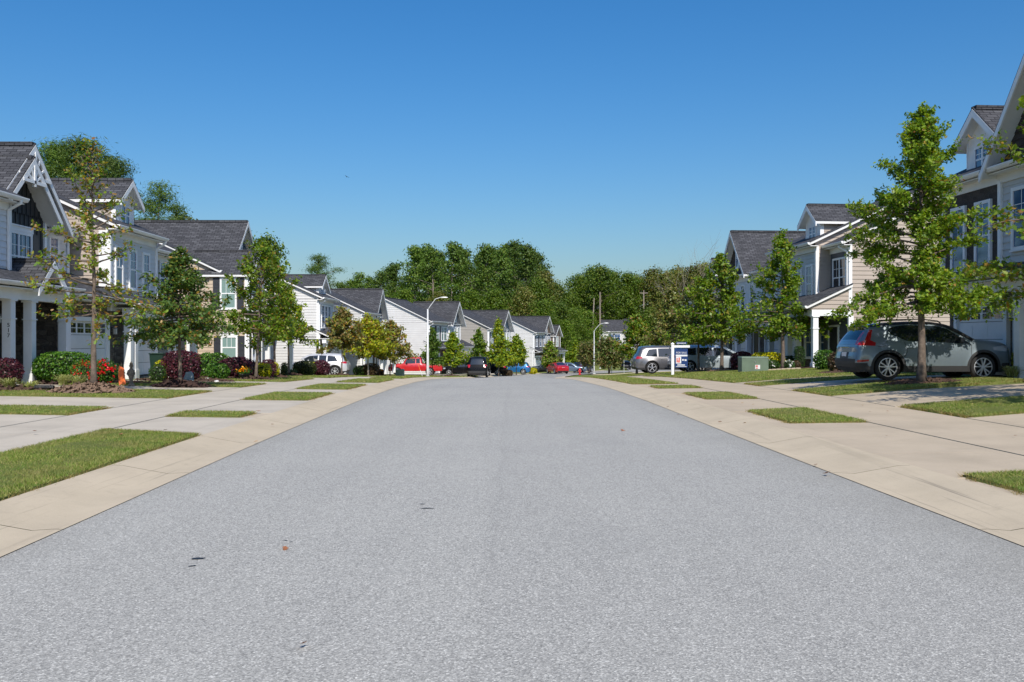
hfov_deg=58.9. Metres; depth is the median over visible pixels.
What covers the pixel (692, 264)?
bare tree
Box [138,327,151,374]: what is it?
garage door
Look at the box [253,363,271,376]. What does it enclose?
shrub
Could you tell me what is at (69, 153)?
pine tree
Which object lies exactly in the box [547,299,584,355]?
forest tree
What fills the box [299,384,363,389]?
lawn
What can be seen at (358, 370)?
shrub
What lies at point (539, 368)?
parked car
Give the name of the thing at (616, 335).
window
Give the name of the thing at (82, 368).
shrub
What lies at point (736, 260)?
window
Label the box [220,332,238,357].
window
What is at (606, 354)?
round tree
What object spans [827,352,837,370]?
shrub
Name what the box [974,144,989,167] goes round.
window
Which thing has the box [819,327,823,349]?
window
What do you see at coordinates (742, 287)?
window
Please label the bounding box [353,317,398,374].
street tree
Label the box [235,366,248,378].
flower pot
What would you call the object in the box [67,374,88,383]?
grass tuft
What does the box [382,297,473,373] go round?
townhouse
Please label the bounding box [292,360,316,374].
shrub
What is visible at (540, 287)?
forest tree
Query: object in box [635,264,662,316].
forest tree
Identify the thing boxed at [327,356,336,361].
side window
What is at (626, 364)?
parked car
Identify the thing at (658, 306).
forest tree
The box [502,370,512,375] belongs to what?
shrub
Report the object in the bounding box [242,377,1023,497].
pavement
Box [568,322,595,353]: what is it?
forest tree
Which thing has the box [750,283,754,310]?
window
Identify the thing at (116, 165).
pine tree
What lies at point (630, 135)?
sky
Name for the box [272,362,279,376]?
shrub
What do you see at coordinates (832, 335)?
front door
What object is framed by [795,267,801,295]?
window
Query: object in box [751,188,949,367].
townhouse
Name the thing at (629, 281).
forest tree
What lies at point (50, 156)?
pine tree
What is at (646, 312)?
forest tree
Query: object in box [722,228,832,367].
street tree
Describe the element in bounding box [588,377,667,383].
lawn
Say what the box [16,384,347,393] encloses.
driveway
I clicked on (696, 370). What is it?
mulch bed
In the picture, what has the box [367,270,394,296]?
pine tree
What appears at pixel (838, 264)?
window
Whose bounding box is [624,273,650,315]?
forest tree
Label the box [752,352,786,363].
shrub
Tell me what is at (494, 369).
parked car
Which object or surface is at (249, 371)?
flower pot
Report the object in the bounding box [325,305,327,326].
window
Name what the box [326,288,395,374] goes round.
townhouse
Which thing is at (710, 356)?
parked van
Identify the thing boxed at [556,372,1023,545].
kerb
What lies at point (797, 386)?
driveway
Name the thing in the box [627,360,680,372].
side street
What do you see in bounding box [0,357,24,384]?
shrub
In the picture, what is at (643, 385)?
driveway
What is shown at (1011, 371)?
grass tuft
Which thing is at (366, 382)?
lawn
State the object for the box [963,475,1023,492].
lawn
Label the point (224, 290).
window
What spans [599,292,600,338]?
utility pole
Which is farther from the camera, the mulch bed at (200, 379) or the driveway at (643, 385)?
the mulch bed at (200, 379)
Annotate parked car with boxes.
[441,361,476,375]
[490,363,507,374]
[507,362,530,373]
[531,364,545,371]
[546,362,568,373]
[560,362,586,372]
[573,362,593,372]
[620,360,630,369]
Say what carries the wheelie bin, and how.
on the ground at (616, 369)
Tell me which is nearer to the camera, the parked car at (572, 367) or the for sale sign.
the for sale sign
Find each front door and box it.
[754,332,758,352]
[829,327,836,351]
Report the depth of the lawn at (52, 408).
16.91 m
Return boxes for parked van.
[667,345,735,370]
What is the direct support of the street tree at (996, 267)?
on the lawn at (989, 409)
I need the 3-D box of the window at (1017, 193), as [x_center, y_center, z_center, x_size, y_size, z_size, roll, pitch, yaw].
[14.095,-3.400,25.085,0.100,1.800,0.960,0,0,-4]
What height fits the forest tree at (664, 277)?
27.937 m
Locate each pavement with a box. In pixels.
[0,374,494,451]
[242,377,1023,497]
[627,376,1023,455]
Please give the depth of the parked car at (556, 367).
117.87 m
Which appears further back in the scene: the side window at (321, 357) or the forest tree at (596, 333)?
the forest tree at (596, 333)
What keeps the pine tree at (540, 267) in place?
on the ground at (616, 369)
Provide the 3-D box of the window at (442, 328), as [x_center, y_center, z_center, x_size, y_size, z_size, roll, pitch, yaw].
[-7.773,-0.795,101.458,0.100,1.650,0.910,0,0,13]
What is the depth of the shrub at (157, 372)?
31.35 m
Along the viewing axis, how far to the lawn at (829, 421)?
15.92 m
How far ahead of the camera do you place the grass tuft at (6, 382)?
23.53 m
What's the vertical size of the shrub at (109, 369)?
0.841 m
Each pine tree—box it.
[24,135,102,177]
[42,132,164,218]
[99,154,172,219]
[136,179,180,219]
[161,200,193,219]
[303,253,352,287]
[335,281,349,287]
[344,278,352,287]
[349,272,368,287]
[362,276,380,287]
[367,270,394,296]
[375,265,397,293]
[385,260,416,300]
[390,244,435,300]
[401,254,430,291]
[410,245,461,300]
[412,242,444,299]
[413,249,454,298]
[422,241,480,307]
[443,245,486,307]
[446,246,473,300]
[458,242,507,309]
[467,253,494,308]
[470,246,508,309]
[472,246,520,309]
[493,238,541,312]
[497,241,518,301]
[499,241,544,304]
[525,252,552,292]
[527,262,566,303]
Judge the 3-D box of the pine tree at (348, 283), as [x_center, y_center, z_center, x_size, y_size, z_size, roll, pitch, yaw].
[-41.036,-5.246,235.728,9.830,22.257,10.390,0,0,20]
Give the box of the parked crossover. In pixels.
[293,353,350,373]
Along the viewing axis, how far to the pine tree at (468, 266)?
212.83 m
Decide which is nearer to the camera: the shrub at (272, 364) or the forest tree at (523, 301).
the shrub at (272, 364)
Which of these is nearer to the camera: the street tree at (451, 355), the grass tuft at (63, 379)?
the grass tuft at (63, 379)
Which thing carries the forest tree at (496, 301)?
on the ground at (616, 369)
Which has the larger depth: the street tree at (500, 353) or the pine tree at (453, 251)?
the pine tree at (453, 251)
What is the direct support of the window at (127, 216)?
in the townhouse at (150, 255)
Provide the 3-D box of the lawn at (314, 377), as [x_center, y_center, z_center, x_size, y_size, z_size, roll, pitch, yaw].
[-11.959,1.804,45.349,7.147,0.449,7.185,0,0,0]
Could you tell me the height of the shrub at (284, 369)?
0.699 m
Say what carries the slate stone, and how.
on the lawn at (209, 386)
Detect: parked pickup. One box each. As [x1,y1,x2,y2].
[388,357,442,374]
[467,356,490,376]
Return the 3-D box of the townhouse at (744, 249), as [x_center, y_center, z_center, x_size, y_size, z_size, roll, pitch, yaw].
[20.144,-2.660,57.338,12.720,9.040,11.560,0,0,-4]
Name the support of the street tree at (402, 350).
on the lawn
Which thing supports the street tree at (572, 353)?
on the ground at (616, 369)
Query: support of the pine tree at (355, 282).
on the ground at (616, 369)
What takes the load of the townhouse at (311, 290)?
on the ground at (616, 369)
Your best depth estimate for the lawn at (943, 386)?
22.85 m
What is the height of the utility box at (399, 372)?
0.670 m
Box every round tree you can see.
[575,339,597,372]
[592,334,626,373]
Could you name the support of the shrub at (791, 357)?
on the lawn at (776, 376)
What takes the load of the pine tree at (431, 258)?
on the ground at (616, 369)
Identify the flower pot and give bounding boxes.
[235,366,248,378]
[244,366,252,376]
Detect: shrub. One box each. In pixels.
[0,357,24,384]
[31,351,90,381]
[67,359,107,381]
[97,358,118,382]
[110,363,124,380]
[148,364,166,380]
[161,350,201,378]
[194,352,228,376]
[206,362,230,378]
[217,356,254,376]
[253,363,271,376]
[261,359,276,376]
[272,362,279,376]
[280,362,287,375]
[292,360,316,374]
[314,360,329,374]
[353,365,365,374]
[363,363,379,374]
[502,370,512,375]
[529,367,536,373]
[730,351,751,369]
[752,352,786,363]
[769,359,780,368]
[784,359,794,367]
[785,355,793,360]
[794,346,805,366]
[794,360,800,367]
[813,350,832,369]
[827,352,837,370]
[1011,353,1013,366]
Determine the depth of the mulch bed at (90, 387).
22.67 m
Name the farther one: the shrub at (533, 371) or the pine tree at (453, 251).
the pine tree at (453, 251)
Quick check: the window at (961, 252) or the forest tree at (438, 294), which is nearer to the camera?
the window at (961, 252)
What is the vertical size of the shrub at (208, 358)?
1.101 m
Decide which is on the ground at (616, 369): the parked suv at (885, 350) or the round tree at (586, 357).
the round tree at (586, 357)
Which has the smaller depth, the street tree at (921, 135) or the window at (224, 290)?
the street tree at (921, 135)
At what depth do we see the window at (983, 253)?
26.74 m
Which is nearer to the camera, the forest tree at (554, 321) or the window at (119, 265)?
the window at (119, 265)
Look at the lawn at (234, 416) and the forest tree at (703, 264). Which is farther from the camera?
the forest tree at (703, 264)
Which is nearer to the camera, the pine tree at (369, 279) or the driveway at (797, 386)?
the driveway at (797, 386)
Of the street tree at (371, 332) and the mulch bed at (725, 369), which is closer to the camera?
the mulch bed at (725, 369)
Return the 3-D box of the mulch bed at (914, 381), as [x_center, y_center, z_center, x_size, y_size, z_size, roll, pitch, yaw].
[10.767,1.079,23.781,2.119,0.308,1.136,0,0,0]
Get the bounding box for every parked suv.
[630,345,711,373]
[835,319,1009,379]
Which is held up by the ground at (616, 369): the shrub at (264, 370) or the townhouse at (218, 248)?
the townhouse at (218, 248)
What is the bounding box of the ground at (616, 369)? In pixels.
[2,359,1023,530]
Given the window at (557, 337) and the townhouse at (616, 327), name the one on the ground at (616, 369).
the townhouse at (616, 327)
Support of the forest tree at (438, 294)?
on the ground at (616, 369)
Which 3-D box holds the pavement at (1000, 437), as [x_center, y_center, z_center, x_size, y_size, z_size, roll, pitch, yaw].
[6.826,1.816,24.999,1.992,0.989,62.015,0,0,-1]
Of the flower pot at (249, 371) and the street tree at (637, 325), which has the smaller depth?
the flower pot at (249, 371)
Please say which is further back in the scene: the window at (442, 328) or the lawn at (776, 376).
the window at (442, 328)
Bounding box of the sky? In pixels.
[0,0,1023,307]
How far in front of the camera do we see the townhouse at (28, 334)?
31.10 m
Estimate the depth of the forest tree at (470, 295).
179.02 m
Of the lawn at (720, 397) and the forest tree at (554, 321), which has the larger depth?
the forest tree at (554, 321)
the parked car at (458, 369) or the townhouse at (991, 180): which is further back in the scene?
the parked car at (458, 369)
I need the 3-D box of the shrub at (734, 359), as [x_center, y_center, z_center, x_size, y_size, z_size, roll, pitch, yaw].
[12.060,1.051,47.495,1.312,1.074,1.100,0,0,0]
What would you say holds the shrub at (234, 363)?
on the mulch bed at (236, 377)
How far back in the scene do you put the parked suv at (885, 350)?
25.40 m
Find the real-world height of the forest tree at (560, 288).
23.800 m
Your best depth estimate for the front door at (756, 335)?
56.70 m
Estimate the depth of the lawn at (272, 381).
33.23 m
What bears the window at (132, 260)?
in the townhouse at (150, 255)
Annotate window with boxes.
[12,223,35,257]
[48,234,58,266]
[114,245,123,287]
[120,204,129,223]
[128,249,136,290]
[142,252,149,292]
[158,261,170,295]
[219,277,237,309]
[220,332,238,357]
[252,335,258,361]
[304,355,317,361]
[319,355,326,360]
[321,304,324,327]
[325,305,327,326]
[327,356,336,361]
[328,306,330,322]
[441,326,443,340]
[444,327,446,340]
[556,336,558,346]
[608,334,620,340]
[735,253,739,268]
[740,284,745,311]
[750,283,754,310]
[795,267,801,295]
[804,331,810,358]
[805,264,812,295]
[809,225,816,237]
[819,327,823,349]
[832,256,845,286]
[950,205,966,271]
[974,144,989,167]
[974,199,991,267]
[1009,185,1023,251]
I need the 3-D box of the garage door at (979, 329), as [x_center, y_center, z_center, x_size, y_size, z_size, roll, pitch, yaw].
[14.201,-0.050,27.396,0.060,2.084,2.396,0,0,-4]
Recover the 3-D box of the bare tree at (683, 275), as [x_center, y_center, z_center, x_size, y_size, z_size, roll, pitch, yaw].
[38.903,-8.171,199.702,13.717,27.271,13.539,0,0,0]
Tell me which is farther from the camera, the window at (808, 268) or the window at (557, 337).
the window at (557, 337)
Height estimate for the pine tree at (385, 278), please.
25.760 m
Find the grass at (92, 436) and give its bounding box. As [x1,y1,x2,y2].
[0,368,1023,500]
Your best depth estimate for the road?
5.82 m
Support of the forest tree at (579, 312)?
on the ground at (616, 369)
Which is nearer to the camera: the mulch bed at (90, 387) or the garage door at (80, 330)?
the mulch bed at (90, 387)
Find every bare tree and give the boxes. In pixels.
[651,237,717,294]
[662,248,708,303]
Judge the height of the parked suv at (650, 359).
1.755 m
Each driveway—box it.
[0,396,308,412]
[0,414,253,436]
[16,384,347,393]
[127,380,375,384]
[141,376,397,379]
[415,374,484,375]
[631,375,853,386]
[652,375,971,393]
[694,384,1023,411]
[774,414,1023,478]
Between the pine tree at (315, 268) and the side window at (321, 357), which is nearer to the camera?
the side window at (321, 357)
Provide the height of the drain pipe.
0.124 m
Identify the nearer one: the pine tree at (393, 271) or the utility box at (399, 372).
the utility box at (399, 372)
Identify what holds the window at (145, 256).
in the townhouse at (150, 255)
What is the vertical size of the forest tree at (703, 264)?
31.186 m
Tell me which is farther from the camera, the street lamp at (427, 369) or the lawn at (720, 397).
the street lamp at (427, 369)
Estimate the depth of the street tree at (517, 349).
104.53 m
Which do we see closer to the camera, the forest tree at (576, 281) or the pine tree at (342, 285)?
the pine tree at (342, 285)
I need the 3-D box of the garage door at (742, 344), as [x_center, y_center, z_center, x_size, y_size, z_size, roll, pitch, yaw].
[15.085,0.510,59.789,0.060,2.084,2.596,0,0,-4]
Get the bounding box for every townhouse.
[0,141,134,382]
[51,178,201,378]
[134,220,292,369]
[264,274,349,374]
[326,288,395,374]
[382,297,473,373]
[461,309,514,359]
[510,315,567,365]
[601,319,638,347]
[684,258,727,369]
[715,230,805,355]
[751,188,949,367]
[930,55,1023,378]
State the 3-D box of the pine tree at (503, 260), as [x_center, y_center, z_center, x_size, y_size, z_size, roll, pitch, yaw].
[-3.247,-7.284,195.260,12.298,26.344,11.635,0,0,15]
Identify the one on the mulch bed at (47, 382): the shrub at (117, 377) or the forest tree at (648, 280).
the shrub at (117, 377)
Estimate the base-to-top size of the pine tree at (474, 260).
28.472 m
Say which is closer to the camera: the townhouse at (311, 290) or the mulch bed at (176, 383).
the mulch bed at (176, 383)
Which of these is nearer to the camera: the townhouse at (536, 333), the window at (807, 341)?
the window at (807, 341)
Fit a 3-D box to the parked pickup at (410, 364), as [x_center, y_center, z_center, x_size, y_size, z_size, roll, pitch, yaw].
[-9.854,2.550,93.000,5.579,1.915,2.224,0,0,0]
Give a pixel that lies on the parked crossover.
(333, 360)
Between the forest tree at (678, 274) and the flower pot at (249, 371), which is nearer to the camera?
the flower pot at (249, 371)
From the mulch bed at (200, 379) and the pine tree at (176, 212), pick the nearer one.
the mulch bed at (200, 379)
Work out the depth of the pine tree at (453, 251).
197.73 m
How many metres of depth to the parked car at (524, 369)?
113.05 m
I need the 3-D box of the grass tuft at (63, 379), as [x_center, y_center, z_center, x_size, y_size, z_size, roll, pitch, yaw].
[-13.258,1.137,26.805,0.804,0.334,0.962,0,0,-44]
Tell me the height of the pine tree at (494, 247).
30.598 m
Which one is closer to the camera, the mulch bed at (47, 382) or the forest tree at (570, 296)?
the mulch bed at (47, 382)
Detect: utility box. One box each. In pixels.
[396,369,404,375]
[738,356,768,371]
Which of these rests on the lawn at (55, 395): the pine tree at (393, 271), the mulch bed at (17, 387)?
the mulch bed at (17, 387)
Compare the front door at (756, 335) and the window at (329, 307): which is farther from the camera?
the window at (329, 307)
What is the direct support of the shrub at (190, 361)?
on the mulch bed at (200, 379)
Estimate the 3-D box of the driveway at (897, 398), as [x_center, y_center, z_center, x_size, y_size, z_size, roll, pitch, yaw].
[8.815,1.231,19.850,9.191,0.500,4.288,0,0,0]
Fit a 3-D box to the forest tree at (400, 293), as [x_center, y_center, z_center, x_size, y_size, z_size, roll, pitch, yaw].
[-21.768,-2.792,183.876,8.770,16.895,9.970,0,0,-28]
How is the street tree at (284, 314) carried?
on the mulch bed
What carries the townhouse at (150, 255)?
on the ground at (616, 369)
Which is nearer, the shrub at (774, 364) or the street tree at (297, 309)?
the shrub at (774, 364)
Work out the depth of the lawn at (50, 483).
10.43 m
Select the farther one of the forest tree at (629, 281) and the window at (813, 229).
the forest tree at (629, 281)
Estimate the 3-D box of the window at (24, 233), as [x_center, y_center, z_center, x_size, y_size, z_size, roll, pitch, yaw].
[-16.885,-2.990,31.050,0.130,1.960,1.930,0,0,0]
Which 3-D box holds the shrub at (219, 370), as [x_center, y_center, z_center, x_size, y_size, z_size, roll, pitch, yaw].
[-11.218,1.146,34.615,0.935,0.696,0.888,0,0,0]
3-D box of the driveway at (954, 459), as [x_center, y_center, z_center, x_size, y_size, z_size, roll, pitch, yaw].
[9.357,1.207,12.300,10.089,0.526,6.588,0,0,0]
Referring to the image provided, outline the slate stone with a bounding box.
[184,371,193,380]
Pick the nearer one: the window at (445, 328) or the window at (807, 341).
the window at (807, 341)
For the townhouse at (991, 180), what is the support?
on the ground at (616, 369)
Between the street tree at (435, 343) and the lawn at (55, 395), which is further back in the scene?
the street tree at (435, 343)
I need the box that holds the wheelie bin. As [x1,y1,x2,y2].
[148,353,167,366]
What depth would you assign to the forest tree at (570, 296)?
244.38 m
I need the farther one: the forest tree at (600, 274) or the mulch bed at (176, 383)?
the forest tree at (600, 274)
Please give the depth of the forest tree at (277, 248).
109.72 m
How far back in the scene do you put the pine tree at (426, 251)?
208.28 m
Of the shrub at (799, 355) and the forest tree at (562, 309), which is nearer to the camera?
the shrub at (799, 355)
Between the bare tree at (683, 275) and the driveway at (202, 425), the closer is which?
the driveway at (202, 425)
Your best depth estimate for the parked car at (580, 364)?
133.69 m
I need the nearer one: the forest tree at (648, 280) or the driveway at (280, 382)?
the driveway at (280, 382)
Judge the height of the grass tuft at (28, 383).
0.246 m
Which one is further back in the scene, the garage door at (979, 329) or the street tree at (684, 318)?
the street tree at (684, 318)
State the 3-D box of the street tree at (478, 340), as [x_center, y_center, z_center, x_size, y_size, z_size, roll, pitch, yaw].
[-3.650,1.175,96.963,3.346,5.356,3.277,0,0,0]
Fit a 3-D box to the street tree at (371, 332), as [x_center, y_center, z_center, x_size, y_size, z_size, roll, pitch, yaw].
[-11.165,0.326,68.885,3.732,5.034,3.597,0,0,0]
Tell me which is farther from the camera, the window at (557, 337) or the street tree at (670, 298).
the window at (557, 337)
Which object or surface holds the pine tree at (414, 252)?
on the ground at (616, 369)
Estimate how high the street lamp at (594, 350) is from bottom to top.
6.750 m
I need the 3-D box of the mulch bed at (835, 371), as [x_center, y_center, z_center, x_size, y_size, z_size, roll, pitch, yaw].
[12.370,1.128,33.168,2.801,0.311,1.738,0,0,0]
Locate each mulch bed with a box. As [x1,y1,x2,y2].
[0,383,57,390]
[32,379,153,384]
[45,380,135,393]
[135,376,234,381]
[150,378,212,387]
[200,376,273,378]
[237,375,276,379]
[685,369,709,371]
[710,368,734,370]
[817,369,850,372]
[883,377,962,384]
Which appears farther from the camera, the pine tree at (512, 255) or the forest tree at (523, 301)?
the pine tree at (512, 255)
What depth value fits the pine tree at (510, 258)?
234.92 m
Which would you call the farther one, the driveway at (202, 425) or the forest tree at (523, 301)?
the forest tree at (523, 301)
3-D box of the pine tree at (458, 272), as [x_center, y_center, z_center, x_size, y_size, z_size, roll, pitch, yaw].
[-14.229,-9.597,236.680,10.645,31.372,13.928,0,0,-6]
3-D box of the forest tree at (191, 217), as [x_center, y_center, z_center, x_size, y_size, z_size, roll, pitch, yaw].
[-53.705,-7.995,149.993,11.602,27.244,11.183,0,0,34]
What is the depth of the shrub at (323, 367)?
48.76 m
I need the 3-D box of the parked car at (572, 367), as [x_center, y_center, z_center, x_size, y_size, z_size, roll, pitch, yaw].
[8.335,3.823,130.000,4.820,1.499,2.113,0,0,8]
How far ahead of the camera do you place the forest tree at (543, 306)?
163.91 m
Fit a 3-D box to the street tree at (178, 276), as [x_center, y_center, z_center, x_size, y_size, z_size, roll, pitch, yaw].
[-9.911,-0.710,26.937,3.094,4.323,3.191,0,0,12]
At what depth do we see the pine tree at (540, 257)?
220.83 m
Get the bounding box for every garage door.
[71,321,105,362]
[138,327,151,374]
[536,357,540,365]
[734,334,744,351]
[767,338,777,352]
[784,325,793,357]
[959,304,1002,374]
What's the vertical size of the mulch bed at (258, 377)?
0.281 m
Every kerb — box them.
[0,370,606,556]
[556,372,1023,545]
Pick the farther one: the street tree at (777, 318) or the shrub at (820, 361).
the street tree at (777, 318)
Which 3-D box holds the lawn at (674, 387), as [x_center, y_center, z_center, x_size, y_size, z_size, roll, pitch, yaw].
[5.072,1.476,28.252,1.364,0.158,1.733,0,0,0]
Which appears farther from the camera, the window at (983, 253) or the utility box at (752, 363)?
the utility box at (752, 363)
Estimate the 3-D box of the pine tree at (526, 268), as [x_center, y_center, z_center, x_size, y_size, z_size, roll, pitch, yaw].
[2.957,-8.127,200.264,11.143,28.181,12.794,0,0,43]
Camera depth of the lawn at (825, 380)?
28.10 m
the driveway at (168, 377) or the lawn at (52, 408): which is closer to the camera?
the lawn at (52, 408)
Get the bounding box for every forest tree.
[167,211,197,219]
[254,228,290,273]
[387,288,422,302]
[424,287,448,300]
[452,286,487,309]
[482,285,517,315]
[507,283,538,315]
[518,276,559,315]
[525,298,563,328]
[527,266,563,312]
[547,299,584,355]
[547,314,569,355]
[551,280,573,300]
[559,289,582,319]
[560,319,580,362]
[562,271,598,338]
[567,306,592,340]
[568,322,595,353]
[579,308,607,343]
[580,262,628,340]
[580,264,615,321]
[594,268,633,319]
[607,270,647,358]
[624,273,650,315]
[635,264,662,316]
[636,305,657,345]
[645,267,684,309]
[647,298,665,344]
[660,264,692,296]
[674,260,705,293]
[680,258,710,295]
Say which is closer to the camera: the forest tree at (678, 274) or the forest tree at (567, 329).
the forest tree at (567, 329)
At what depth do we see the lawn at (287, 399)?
21.57 m
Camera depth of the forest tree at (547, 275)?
189.71 m
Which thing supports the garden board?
on the lawn at (209, 386)
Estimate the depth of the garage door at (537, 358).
135.19 m
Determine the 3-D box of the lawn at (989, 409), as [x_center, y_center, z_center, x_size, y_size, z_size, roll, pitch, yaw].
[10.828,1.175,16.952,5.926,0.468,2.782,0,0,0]
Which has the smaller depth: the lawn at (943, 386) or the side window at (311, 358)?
the lawn at (943, 386)
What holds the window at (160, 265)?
in the townhouse at (150, 255)
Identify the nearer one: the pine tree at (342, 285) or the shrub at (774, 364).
the shrub at (774, 364)
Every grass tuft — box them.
[0,377,29,387]
[20,381,42,387]
[50,374,70,384]
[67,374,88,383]
[1002,366,1022,376]
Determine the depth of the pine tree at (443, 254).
223.23 m
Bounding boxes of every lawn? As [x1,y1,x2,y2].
[0,390,208,398]
[0,406,103,415]
[0,431,196,500]
[68,381,256,387]
[168,412,251,417]
[242,378,309,381]
[245,393,330,400]
[291,376,334,377]
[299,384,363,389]
[338,380,389,382]
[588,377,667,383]
[648,370,941,382]
[652,385,695,388]
[687,392,757,399]
[750,374,928,385]
[755,409,864,422]
[793,379,1023,395]
[904,397,1023,416]
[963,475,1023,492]
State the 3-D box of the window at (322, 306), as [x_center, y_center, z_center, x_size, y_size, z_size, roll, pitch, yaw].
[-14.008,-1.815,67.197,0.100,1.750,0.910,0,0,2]
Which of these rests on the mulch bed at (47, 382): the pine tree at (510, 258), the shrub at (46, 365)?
the shrub at (46, 365)
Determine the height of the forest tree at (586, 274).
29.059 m
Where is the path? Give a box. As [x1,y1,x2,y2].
[591,371,670,374]
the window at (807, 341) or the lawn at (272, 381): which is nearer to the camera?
the lawn at (272, 381)
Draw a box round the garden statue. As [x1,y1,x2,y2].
[127,361,134,385]
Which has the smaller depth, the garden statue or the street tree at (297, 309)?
the garden statue
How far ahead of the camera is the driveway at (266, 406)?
19.71 m
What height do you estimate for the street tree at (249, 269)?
5.629 m
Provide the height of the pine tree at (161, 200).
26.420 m
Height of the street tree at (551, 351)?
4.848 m
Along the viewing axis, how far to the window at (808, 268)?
45.63 m
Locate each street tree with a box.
[21,136,168,382]
[108,245,235,379]
[212,237,302,376]
[243,254,315,361]
[254,289,320,372]
[316,304,367,373]
[340,312,389,374]
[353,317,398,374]
[373,317,419,374]
[419,327,446,375]
[442,330,470,374]
[465,327,492,375]
[482,316,517,375]
[504,333,528,374]
[538,339,563,373]
[565,339,579,362]
[610,312,659,373]
[634,286,700,371]
[657,280,747,370]
[673,252,759,368]
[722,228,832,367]
[824,101,1020,381]
[953,95,1023,310]
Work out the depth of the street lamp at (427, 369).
76.94 m
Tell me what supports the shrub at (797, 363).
on the mulch bed
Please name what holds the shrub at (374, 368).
on the lawn
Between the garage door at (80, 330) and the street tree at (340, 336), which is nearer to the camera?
the garage door at (80, 330)
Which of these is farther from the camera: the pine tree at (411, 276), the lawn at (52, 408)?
the pine tree at (411, 276)
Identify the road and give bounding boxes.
[0,371,1023,681]
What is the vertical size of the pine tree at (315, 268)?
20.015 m
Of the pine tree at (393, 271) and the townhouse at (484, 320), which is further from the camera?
the pine tree at (393, 271)
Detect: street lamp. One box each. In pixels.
[426,297,447,375]
[593,323,602,373]
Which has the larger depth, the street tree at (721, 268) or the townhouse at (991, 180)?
the street tree at (721, 268)
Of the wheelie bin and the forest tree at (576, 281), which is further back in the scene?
the forest tree at (576, 281)
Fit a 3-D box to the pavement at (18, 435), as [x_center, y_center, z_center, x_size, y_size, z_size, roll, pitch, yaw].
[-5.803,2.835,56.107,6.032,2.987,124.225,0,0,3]
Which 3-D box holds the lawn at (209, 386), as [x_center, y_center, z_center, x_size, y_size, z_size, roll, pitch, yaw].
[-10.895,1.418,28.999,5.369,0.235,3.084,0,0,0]
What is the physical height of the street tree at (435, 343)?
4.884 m
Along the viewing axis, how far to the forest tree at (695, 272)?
258.02 m
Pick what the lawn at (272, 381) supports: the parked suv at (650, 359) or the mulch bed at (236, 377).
the mulch bed at (236, 377)
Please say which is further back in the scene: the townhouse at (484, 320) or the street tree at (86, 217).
the townhouse at (484, 320)
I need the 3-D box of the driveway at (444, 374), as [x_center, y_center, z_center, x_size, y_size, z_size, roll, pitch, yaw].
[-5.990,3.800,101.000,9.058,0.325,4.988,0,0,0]
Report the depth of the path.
106.00 m
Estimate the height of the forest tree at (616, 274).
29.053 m
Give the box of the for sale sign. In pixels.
[671,342,689,374]
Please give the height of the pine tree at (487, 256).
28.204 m
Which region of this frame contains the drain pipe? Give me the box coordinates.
[34,385,54,388]
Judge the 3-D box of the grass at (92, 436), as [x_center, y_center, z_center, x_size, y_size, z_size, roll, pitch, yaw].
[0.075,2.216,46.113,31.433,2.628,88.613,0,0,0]
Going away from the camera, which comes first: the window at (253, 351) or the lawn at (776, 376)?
the lawn at (776, 376)
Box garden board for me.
[118,362,125,384]
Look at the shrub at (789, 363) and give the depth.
41.86 m

